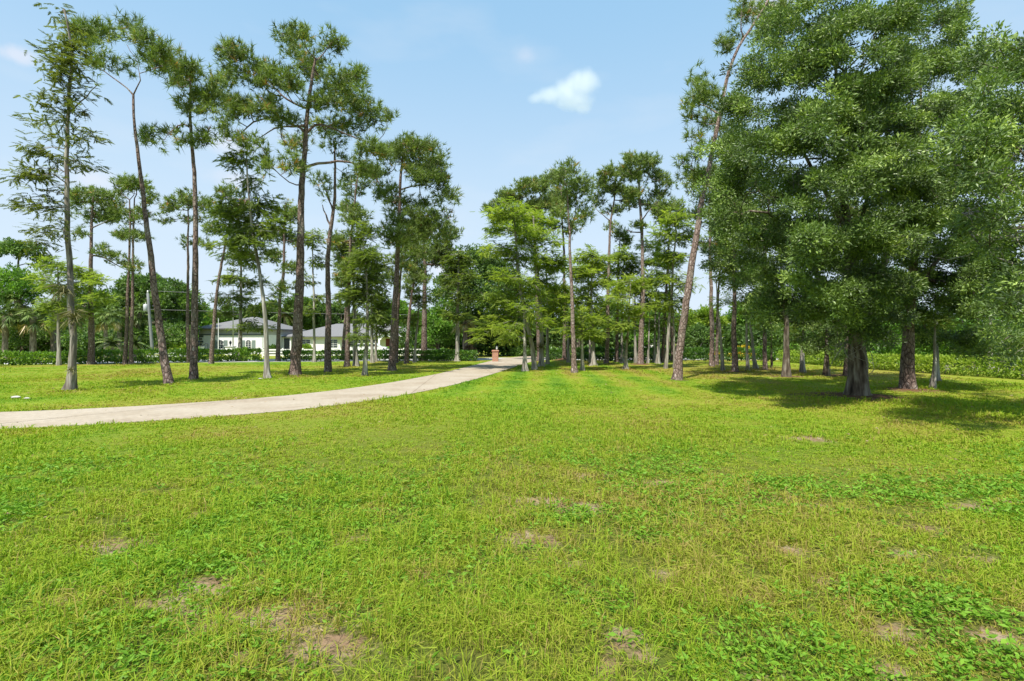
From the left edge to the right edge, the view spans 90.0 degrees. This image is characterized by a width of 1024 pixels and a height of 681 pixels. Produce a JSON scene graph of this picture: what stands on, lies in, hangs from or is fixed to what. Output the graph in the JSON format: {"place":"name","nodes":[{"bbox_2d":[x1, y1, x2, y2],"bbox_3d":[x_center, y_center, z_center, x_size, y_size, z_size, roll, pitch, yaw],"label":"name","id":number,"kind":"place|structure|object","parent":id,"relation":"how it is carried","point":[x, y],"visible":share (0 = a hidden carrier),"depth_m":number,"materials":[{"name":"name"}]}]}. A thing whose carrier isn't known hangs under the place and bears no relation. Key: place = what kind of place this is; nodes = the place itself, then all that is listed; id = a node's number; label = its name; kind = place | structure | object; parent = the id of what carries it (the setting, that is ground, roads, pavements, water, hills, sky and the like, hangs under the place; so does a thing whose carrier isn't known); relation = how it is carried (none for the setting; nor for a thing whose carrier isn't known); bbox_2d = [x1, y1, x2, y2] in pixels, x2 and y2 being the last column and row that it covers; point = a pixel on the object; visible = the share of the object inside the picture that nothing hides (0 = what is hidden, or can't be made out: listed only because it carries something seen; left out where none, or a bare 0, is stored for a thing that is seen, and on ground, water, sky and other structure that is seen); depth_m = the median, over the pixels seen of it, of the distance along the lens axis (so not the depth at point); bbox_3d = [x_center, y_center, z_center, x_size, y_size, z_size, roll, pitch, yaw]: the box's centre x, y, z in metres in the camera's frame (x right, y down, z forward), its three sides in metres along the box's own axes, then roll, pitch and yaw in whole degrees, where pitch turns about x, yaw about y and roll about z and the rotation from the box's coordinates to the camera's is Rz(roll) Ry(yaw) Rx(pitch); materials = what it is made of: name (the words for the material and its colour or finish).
{"place":"outdoors","nodes":[
{"label":"outdoors","id":0,"kind":"place"},
{"bbox_2d":[0,356,545,427],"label":"driveway","id":1,"kind":"structure","parent":0,"point":[128,414],"depth_m":12.65,"materials":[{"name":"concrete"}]},
{"bbox_2d":[4,357,957,363],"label":"street","id":2,"kind":"structure","parent":0,"point":[273,360],"depth_m":42.50,"materials":[{"name":"grey asphalt"}]},
{"bbox_2d":[0,344,1023,680],"bbox_3d":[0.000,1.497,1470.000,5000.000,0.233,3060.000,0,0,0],"label":"lawn","id":3,"kind":"structure","parent":0,"point":[338,636],"depth_m":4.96,"materials":[{"name":"green plant"}]},
{"bbox_2d":[0,298,27,358],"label":"palm tree","id":4,"kind":"object","parent":3,"relation":"on","point":[5,322],"visible":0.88,"depth_m":46.86,"materials":[{"name":"green plant"}]},
{"bbox_2d":[0,290,37,350],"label":"palm tree","id":5,"kind":"object","parent":3,"relation":"on","point":[18,303],"visible":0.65,"depth_m":51.75,"materials":[{"name":"green plant"}]},
{"bbox_2d":[0,262,47,356],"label":"broadleaf tree","id":6,"kind":"object","parent":3,"relation":"on","point":[11,282],"visible":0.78,"depth_m":51.33,"materials":[{"name":"green plant"}]},
{"bbox_2d":[0,237,54,307],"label":"broadleaf tree","id":7,"kind":"object","parent":3,"relation":"on","point":[10,246],"visible":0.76,"depth_m":59.07,"materials":[{"name":"green plant"}]},
{"bbox_2d":[6,307,55,356],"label":"palm tree","id":8,"kind":"object","parent":3,"relation":"on","point":[33,325],"visible":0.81,"depth_m":47.78,"materials":[{"name":"green plant"}]},
{"bbox_2d":[0,323,98,352],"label":"broadleaf tree","id":9,"kind":"object","parent":3,"relation":"on","point":[19,344],"visible":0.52,"depth_m":48.78,"materials":[{"name":"green plant"}]},
{"bbox_2d":[33,297,66,357],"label":"palm tree","id":10,"kind":"object","parent":3,"relation":"on","point":[53,344],"visible":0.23,"depth_m":49.83,"materials":[{"name":"green plant"}]},
{"bbox_2d":[0,2,115,390],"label":"cypress tree","id":11,"kind":"object","parent":3,"relation":"on","point":[66,59],"visible":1,"depth_m":16.56,"materials":[{"name":"green plant"}]},
{"bbox_2d":[54,305,94,332],"bbox_3d":[-14.103,-0.721,16.482,1.212,1.135,1.211,0,0,0],"label":"air plant","id":12,"kind":"object","parent":11,"relation":"attached to","point":[74,316],"visible":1,"depth_m":16.40,"materials":[{"name":"green plant"}]},
{"bbox_2d":[0,284,125,329],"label":"broadleaf tree","id":13,"kind":"object","parent":3,"relation":"on","point":[104,307],"visible":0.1,"depth_m":58.33,"materials":[{"name":"green plant"}]},
{"bbox_2d":[20,253,121,364],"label":"cypress tree","id":14,"kind":"object","parent":3,"relation":"on","point":[84,278],"visible":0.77,"depth_m":33.88,"materials":[{"name":"green plant"}]},
{"bbox_2d":[0,319,149,356],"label":"undergrowth","id":15,"kind":"object","parent":3,"relation":"on","point":[85,327],"visible":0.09,"depth_m":52.76,"materials":[{"name":"green plant"}]},
{"bbox_2d":[60,182,135,363],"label":"pine tree","id":16,"kind":"object","parent":3,"relation":"on","point":[102,201],"visible":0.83,"depth_m":35.61,"materials":[{"name":"green plant"}]},
{"bbox_2d":[86,304,124,357],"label":"palm tree","id":17,"kind":"object","parent":3,"relation":"on","point":[104,323],"visible":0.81,"depth_m":45.89,"materials":[{"name":"green plant"}]},
{"bbox_2d":[95,332,128,361],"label":"young palm","id":18,"kind":"object","parent":3,"relation":"on","point":[112,344],"visible":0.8,"depth_m":39.88,"materials":[{"name":"green plant"}]},
{"bbox_2d":[51,5,194,383],"bbox_3d":[-14.424,-5.659,19.276,5.943,14.854,3.223,0,0,18],"label":"pine tree","id":19,"kind":"object","parent":3,"relation":"on","point":[138,36],"visible":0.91,"depth_m":19.17,"materials":[{"name":"green plant"}]},
{"bbox_2d":[105,170,144,364],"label":"pine tree","id":20,"kind":"object","parent":3,"relation":"on","point":[117,213],"visible":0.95,"depth_m":34.88,"materials":[{"name":"green plant"}]},
{"bbox_2d":[0,347,262,365],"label":"hedge","id":21,"kind":"object","parent":3,"relation":"on","point":[32,359],"visible":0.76,"depth_m":37.22,"materials":[{"name":"green plant"}]},
{"bbox_2d":[115,174,160,364],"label":"pine tree","id":22,"kind":"object","parent":3,"relation":"on","point":[132,268],"visible":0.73,"depth_m":34.80,"materials":[{"name":"green plant"}]},
{"bbox_2d":[124,302,153,354],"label":"palm tree","id":23,"kind":"object","parent":3,"relation":"on","point":[138,315],"visible":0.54,"depth_m":50.83,"materials":[{"name":"green plant"}]},
{"bbox_2d":[95,320,185,355],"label":"broadleaf tree","id":24,"kind":"object","parent":3,"relation":"on","point":[174,334],"visible":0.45,"depth_m":53.51,"materials":[{"name":"green plant"}]},
{"bbox_2d":[108,269,209,347],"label":"broadleaf tree","id":25,"kind":"object","parent":3,"relation":"on","point":[173,302],"visible":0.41,"depth_m":61.20,"materials":[{"name":"green plant"}]},
{"bbox_2d":[132,51,232,379],"bbox_3d":[-13.533,-5.215,20.991,4.480,13.877,2.574,0,0,32],"label":"pine tree","id":26,"kind":"object","parent":3,"relation":"on","point":[206,96],"visible":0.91,"depth_m":20.95,"materials":[{"name":"green plant"}]},
{"bbox_2d":[154,186,218,362],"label":"pine tree","id":27,"kind":"object","parent":3,"relation":"on","point":[183,199],"visible":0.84,"depth_m":38.32,"materials":[{"name":"green plant"}]},
{"bbox_2d":[198,178,255,363],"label":"pine tree","id":28,"kind":"object","parent":3,"relation":"on","point":[209,228],"visible":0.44,"depth_m":36.48,"materials":[{"name":"green plant"}]},
{"bbox_2d":[203,250,278,360],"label":"cypress tree","id":29,"kind":"object","parent":3,"relation":"on","point":[240,299],"visible":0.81,"depth_m":41.26,"materials":[{"name":"green plant"}]},
{"bbox_2d":[198,147,298,378],"bbox_3d":[-11.345,-3.336,22.208,4.800,10.185,3.387,0,0,44],"label":"cypress tree","id":30,"kind":"object","parent":3,"relation":"on","point":[248,238],"visible":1,"depth_m":21.91,"materials":[{"name":"green plant"}]},
{"bbox_2d":[221,298,277,321],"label":"broadleaf tree","id":31,"kind":"object","parent":3,"relation":"on","point":[269,315],"visible":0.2,"depth_m":86.54,"materials":[{"name":"green plant"}]},
{"bbox_2d":[261,198,307,360],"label":"pine tree","id":32,"kind":"object","parent":3,"relation":"on","point":[290,215],"visible":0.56,"depth_m":41.40,"materials":[{"name":"green plant"}]},
{"bbox_2d":[270,294,331,330],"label":"broadleaf tree","id":33,"kind":"object","parent":3,"relation":"on","point":[307,322],"visible":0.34,"depth_m":86.50,"materials":[{"name":"green plant"}]},
{"bbox_2d":[202,17,400,375],"bbox_3d":[-9.981,-6.719,23.652,10.309,16.911,6.485,0,0,0],"label":"pine tree","id":34,"kind":"object","parent":3,"relation":"on","point":[265,72],"visible":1,"depth_m":22.52,"materials":[{"name":"green plant"}]},
{"bbox_2d":[199,317,412,353],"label":"white house","id":35,"kind":"structure","parent":3,"relation":"on","point":[251,339],"depth_m":67.47,"materials":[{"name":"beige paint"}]},
{"bbox_2d":[291,227,335,361],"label":"cypress tree","id":36,"kind":"object","parent":3,"relation":"on","point":[316,259],"visible":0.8,"depth_m":39.31,"materials":[{"name":"green plant"}]},
{"bbox_2d":[306,130,358,371],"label":"pine tree","id":37,"kind":"object","parent":3,"relation":"on","point":[327,358],"visible":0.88,"depth_m":26.41,"materials":[{"name":"green plant"}]},
{"bbox_2d":[315,301,361,327],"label":"broadleaf tree","id":38,"kind":"object","parent":3,"relation":"on","point":[337,315],"visible":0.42,"depth_m":89.59,"materials":[{"name":"green plant"}]},
{"bbox_2d":[323,159,380,366],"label":"pine tree","id":39,"kind":"object","parent":3,"relation":"on","point":[339,240],"visible":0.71,"depth_m":31.92,"materials":[{"name":"green plant"}]},
{"bbox_2d":[331,239,374,366],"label":"cypress tree","id":40,"kind":"object","parent":3,"relation":"on","point":[355,358],"visible":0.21,"depth_m":32.52,"materials":[{"name":"green plant"}]},
{"bbox_2d":[332,218,396,375],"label":"cypress tree","id":41,"kind":"object","parent":3,"relation":"on","point":[365,259],"visible":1,"depth_m":23.61,"materials":[{"name":"green plant"}]},
{"bbox_2d":[360,244,394,362],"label":"cypress tree","id":42,"kind":"object","parent":3,"relation":"on","point":[372,306],"visible":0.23,"depth_m":38.07,"materials":[{"name":"green plant"}]},
{"bbox_2d":[281,348,478,360],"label":"hedge","id":43,"kind":"object","parent":3,"relation":"on","point":[380,355],"visible":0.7,"depth_m":42.07,"materials":[{"name":"green plant"}]},
{"bbox_2d":[369,296,400,361],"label":"cypress tree","id":44,"kind":"object","parent":3,"relation":"on","point":[382,331],"visible":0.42,"depth_m":40.30,"materials":[{"name":"green plant"}]},
{"bbox_2d":[381,234,426,362],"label":"pine tree","id":45,"kind":"object","parent":3,"relation":"on","point":[404,249],"visible":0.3,"depth_m":37.35,"materials":[{"name":"green plant"}]},
{"bbox_2d":[361,130,465,370],"bbox_3d":[-5.309,-4.781,27.947,5.196,13.018,5.801,0,0,-41],"label":"pine tree","id":46,"kind":"object","parent":3,"relation":"on","point":[418,224],"visible":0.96,"depth_m":27.07,"materials":[{"name":"green plant"}]},
{"bbox_2d":[394,238,435,363],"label":"pine tree","id":47,"kind":"object","parent":3,"relation":"on","point":[412,267],"visible":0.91,"depth_m":35.48,"materials":[{"name":"green plant"}]},
{"bbox_2d":[399,287,433,362],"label":"cypress tree","id":48,"kind":"object","parent":3,"relation":"on","point":[418,298],"visible":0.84,"depth_m":38.31,"materials":[{"name":"green plant"}]},
{"bbox_2d":[402,225,467,360],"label":"pine tree","id":49,"kind":"object","parent":3,"relation":"on","point":[440,251],"visible":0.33,"depth_m":42.45,"materials":[{"name":"green plant"}]},
{"bbox_2d":[413,299,469,349],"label":"broadleaf tree","id":50,"kind":"object","parent":3,"relation":"on","point":[438,331],"visible":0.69,"depth_m":49.20,"materials":[{"name":"green plant"}]},
{"bbox_2d":[431,248,482,360],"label":"cypress tree","id":51,"kind":"object","parent":3,"relation":"on","point":[458,263],"visible":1,"depth_m":41.36,"materials":[{"name":"green plant"}]},
{"bbox_2d":[427,242,501,349],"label":"broadleaf tree","id":52,"kind":"object","parent":3,"relation":"on","point":[477,283],"visible":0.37,"depth_m":50.57,"materials":[{"name":"green plant"}]},
{"bbox_2d":[450,311,479,356],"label":"palm tree","id":53,"kind":"object","parent":3,"relation":"on","point":[464,325],"visible":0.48,"depth_m":46.81,"materials":[{"name":"green plant"}]},
{"bbox_2d":[389,307,545,355],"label":"undergrowth","id":54,"kind":"object","parent":3,"relation":"on","point":[503,349],"visible":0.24,"depth_m":54.21,"materials":[{"name":"green plant"}]},
{"bbox_2d":[478,257,526,355],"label":"broadleaf tree","id":55,"kind":"object","parent":3,"relation":"on","point":[500,264],"visible":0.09,"depth_m":55.61,"materials":[{"name":"green plant"}]},
{"bbox_2d":[464,196,557,369],"bbox_3d":[-0.299,-3.145,28.985,5.135,9.768,5.460,0,0,17],"label":"cypress tree","id":56,"kind":"object","parent":3,"relation":"on","point":[506,252],"visible":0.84,"depth_m":28.90,"materials":[{"name":"green plant"}]},
{"bbox_2d":[484,290,559,370],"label":"cypress tree","id":57,"kind":"object","parent":3,"relation":"on","point":[516,303],"visible":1,"depth_m":27.34,"materials":[{"name":"green plant"}]},
{"bbox_2d":[480,168,571,360],"bbox_3d":[1.249,-6.548,41.710,7.047,16.581,6.645,0,0,18],"label":"pine tree","id":58,"kind":"object","parent":3,"relation":"on","point":[524,185],"visible":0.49,"depth_m":39.86,"materials":[{"name":"green plant"}]},
{"bbox_2d":[506,208,576,366],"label":"cypress tree","id":59,"kind":"object","parent":3,"relation":"on","point":[540,240],"visible":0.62,"depth_m":31.74,"materials":[{"name":"green plant"}]},
{"bbox_2d":[525,247,578,363],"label":"cypress tree","id":60,"kind":"object","parent":3,"relation":"on","point":[565,289],"visible":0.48,"depth_m":35.19,"materials":[{"name":"green plant"}]},
{"bbox_2d":[542,166,582,358],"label":"pine tree","id":61,"kind":"object","parent":3,"relation":"on","point":[557,177],"visible":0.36,"depth_m":41.35,"materials":[{"name":"green plant"}]},
{"bbox_2d":[547,155,596,372],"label":"pine tree","id":62,"kind":"object","parent":3,"relation":"on","point":[575,188],"visible":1,"depth_m":25.87,"materials":[{"name":"green plant"}]},
{"bbox_2d":[549,302,610,370],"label":"cypress tree","id":63,"kind":"object","parent":3,"relation":"on","point":[579,311],"visible":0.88,"depth_m":27.57,"materials":[{"name":"green plant"}]},
{"bbox_2d":[564,258,613,361],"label":"cypress tree","id":64,"kind":"object","parent":3,"relation":"on","point":[597,309],"visible":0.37,"depth_m":38.32,"materials":[{"name":"green plant"}]},
{"bbox_2d":[561,243,628,365],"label":"cypress tree","id":65,"kind":"object","parent":3,"relation":"on","point":[582,273],"visible":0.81,"depth_m":33.30,"materials":[{"name":"green plant"}]},
{"bbox_2d":[586,158,636,363],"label":"pine tree","id":66,"kind":"object","parent":3,"relation":"on","point":[614,189],"visible":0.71,"depth_m":36.47,"materials":[{"name":"green plant"}]},
{"bbox_2d":[602,218,635,361],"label":"pine tree","id":67,"kind":"object","parent":3,"relation":"on","point":[625,237],"visible":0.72,"depth_m":39.26,"materials":[{"name":"green plant"}]},
{"bbox_2d":[597,244,649,362],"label":"cypress tree","id":68,"kind":"object","parent":3,"relation":"on","point":[629,267],"visible":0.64,"depth_m":37.21,"materials":[{"name":"green plant"}]},
{"bbox_2d":[597,267,661,369],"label":"cypress tree","id":69,"kind":"object","parent":3,"relation":"on","point":[627,324],"visible":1,"depth_m":28.83,"materials":[{"name":"green plant"}]},
{"bbox_2d":[612,274,660,363],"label":"cypress tree","id":70,"kind":"object","parent":3,"relation":"on","point":[633,319],"visible":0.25,"depth_m":35.59,"materials":[{"name":"green plant"}]},
{"bbox_2d":[618,149,678,363],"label":"pine tree","id":71,"kind":"object","parent":3,"relation":"on","point":[641,163],"visible":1,"depth_m":34.79,"materials":[{"name":"green plant"}]},
{"bbox_2d":[620,310,678,346],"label":"broadleaf tree","id":72,"kind":"object","parent":3,"relation":"on","point":[645,336],"visible":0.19,"depth_m":52.95,"materials":[{"name":"green plant"}]},
{"bbox_2d":[637,280,665,363],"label":"cypress tree","id":73,"kind":"object","parent":3,"relation":"on","point":[648,296],"visible":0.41,"depth_m":35.67,"materials":[{"name":"green plant"}]},
{"bbox_2d":[633,237,682,362],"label":"cypress tree","id":74,"kind":"object","parent":3,"relation":"on","point":[646,249],"visible":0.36,"depth_m":38.18,"materials":[{"name":"green plant"}]},
{"bbox_2d":[644,304,676,363],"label":"cypress tree","id":75,"kind":"object","parent":3,"relation":"on","point":[659,332],"visible":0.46,"depth_m":36.52,"materials":[{"name":"green plant"}]},
{"bbox_2d":[545,346,778,360],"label":"hedge","id":76,"kind":"object","parent":3,"relation":"on","point":[687,354],"visible":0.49,"depth_m":41.35,"materials":[{"name":"green plant"}]},
{"bbox_2d":[650,195,690,362],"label":"pine tree","id":77,"kind":"object","parent":3,"relation":"on","point":[671,203],"visible":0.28,"depth_m":38.23,"materials":[{"name":"green plant"}]},
{"bbox_2d":[647,292,698,367],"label":"cypress tree","id":78,"kind":"object","parent":3,"relation":"on","point":[673,321],"visible":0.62,"depth_m":30.64,"materials":[{"name":"green plant"}]},
{"bbox_2d":[642,195,708,368],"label":"cypress tree","id":79,"kind":"object","parent":3,"relation":"on","point":[674,236],"visible":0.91,"depth_m":30.05,"materials":[{"name":"green plant"}]},
{"bbox_2d":[677,322,709,353],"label":"broadleaf tree","id":80,"kind":"object","parent":3,"relation":"on","point":[694,333],"visible":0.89,"depth_m":48.41,"materials":[{"name":"green plant"}]},
{"bbox_2d":[680,160,722,366],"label":"pine tree","id":81,"kind":"object","parent":3,"relation":"on","point":[711,319],"visible":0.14,"depth_m":31.86,"materials":[{"name":"green plant"}]},
{"bbox_2d":[675,304,730,352],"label":"broadleaf tree","id":82,"kind":"object","parent":3,"relation":"on","point":[702,314],"visible":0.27,"depth_m":53.09,"materials":[{"name":"green plant"}]},
{"bbox_2d":[693,271,736,370],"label":"cypress tree","id":83,"kind":"object","parent":3,"relation":"on","point":[728,301],"visible":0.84,"depth_m":26.87,"materials":[{"name":"green plant"}]},
{"bbox_2d":[707,228,731,364],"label":"pine tree","id":84,"kind":"object","parent":3,"relation":"on","point":[716,345],"visible":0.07,"depth_m":34.06,"materials":[{"name":"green plant"}]},
{"bbox_2d":[705,118,761,371],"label":"pine tree","id":85,"kind":"object","parent":3,"relation":"on","point":[734,351],"visible":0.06,"depth_m":26.39,"materials":[{"name":"green plant"}]},
{"bbox_2d":[669,0,813,379],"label":"pine tree","id":86,"kind":"object","parent":3,"relation":"on","point":[703,92],"visible":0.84,"depth_m":21.23,"materials":[{"name":"green plant"}]},
{"bbox_2d":[532,314,956,356],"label":"undergrowth","id":87,"kind":"object","parent":3,"relation":"on","point":[740,334],"visible":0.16,"depth_m":52.98,"materials":[{"name":"green plant"}]},
{"bbox_2d":[726,292,762,370],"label":"cypress tree","id":88,"kind":"object","parent":3,"relation":"on","point":[747,367],"visible":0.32,"depth_m":26.85,"materials":[{"name":"green plant"}]},
{"bbox_2d":[688,119,806,376],"bbox_3d":[11.114,-4.696,23.483,6.812,12.842,4.981,0,0,-19],"label":"oak tree","id":89,"kind":"object","parent":3,"relation":"on","point":[718,263],"visible":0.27,"depth_m":23.10,"materials":[{"name":"green plant"}]},
{"bbox_2d":[757,323,783,366],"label":"broadleaf tree","id":90,"kind":"object","parent":3,"relation":"on","point":[773,338],"visible":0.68,"depth_m":30.52,"materials":[{"name":"green plant"}]},
{"bbox_2d":[780,321,828,371],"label":"cypress tree","id":91,"kind":"object","parent":3,"relation":"on","point":[802,367],"visible":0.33,"depth_m":26.39,"materials":[{"name":"green plant"}]},
{"bbox_2d":[687,0,941,395],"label":"oak tree","id":92,"kind":"object","parent":3,"relation":"on","point":[851,116],"visible":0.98,"depth_m":12.58,"materials":[{"name":"green plant"}]},
{"bbox_2d":[781,310,847,375],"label":"oak tree","id":93,"kind":"object","parent":3,"relation":"on","point":[815,344],"visible":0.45,"depth_m":23.23,"materials":[{"name":"green plant"}]},
{"bbox_2d":[776,349,1023,379],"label":"hedge","id":94,"kind":"object","parent":3,"relation":"on","point":[1004,372],"visible":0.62,"depth_m":25.15,"materials":[{"name":"green plant"}]},
{"bbox_2d":[789,318,1023,368],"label":"undergrowth","id":95,"kind":"object","parent":3,"relation":"on","point":[897,350],"visible":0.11,"depth_m":33.92,"materials":[{"name":"green plant"}]},
{"bbox_2d":[862,0,1023,388],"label":"oak tree","id":96,"kind":"object","parent":3,"relation":"on","point":[964,280],"visible":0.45,"depth_m":15.98,"materials":[{"name":"green plant"}]},
{"bbox_2d":[913,306,975,388],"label":"cypress tree","id":97,"kind":"object","parent":3,"relation":"on","point":[933,383],"visible":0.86,"depth_m":16.58,"materials":[{"name":"green plant"}]},
{"bbox_2d":[916,19,1023,365],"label":"oak tree","id":98,"kind":"object","parent":3,"relation":"on","point":[986,170],"visible":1,"depth_m":8.70,"materials":[{"name":"green plant"}]},
{"bbox_2d":[0,0,1023,318],"label":"sky","id":99,"kind":"structure","parent":0,"point":[515,88],"materials":[{"name":"blue"}]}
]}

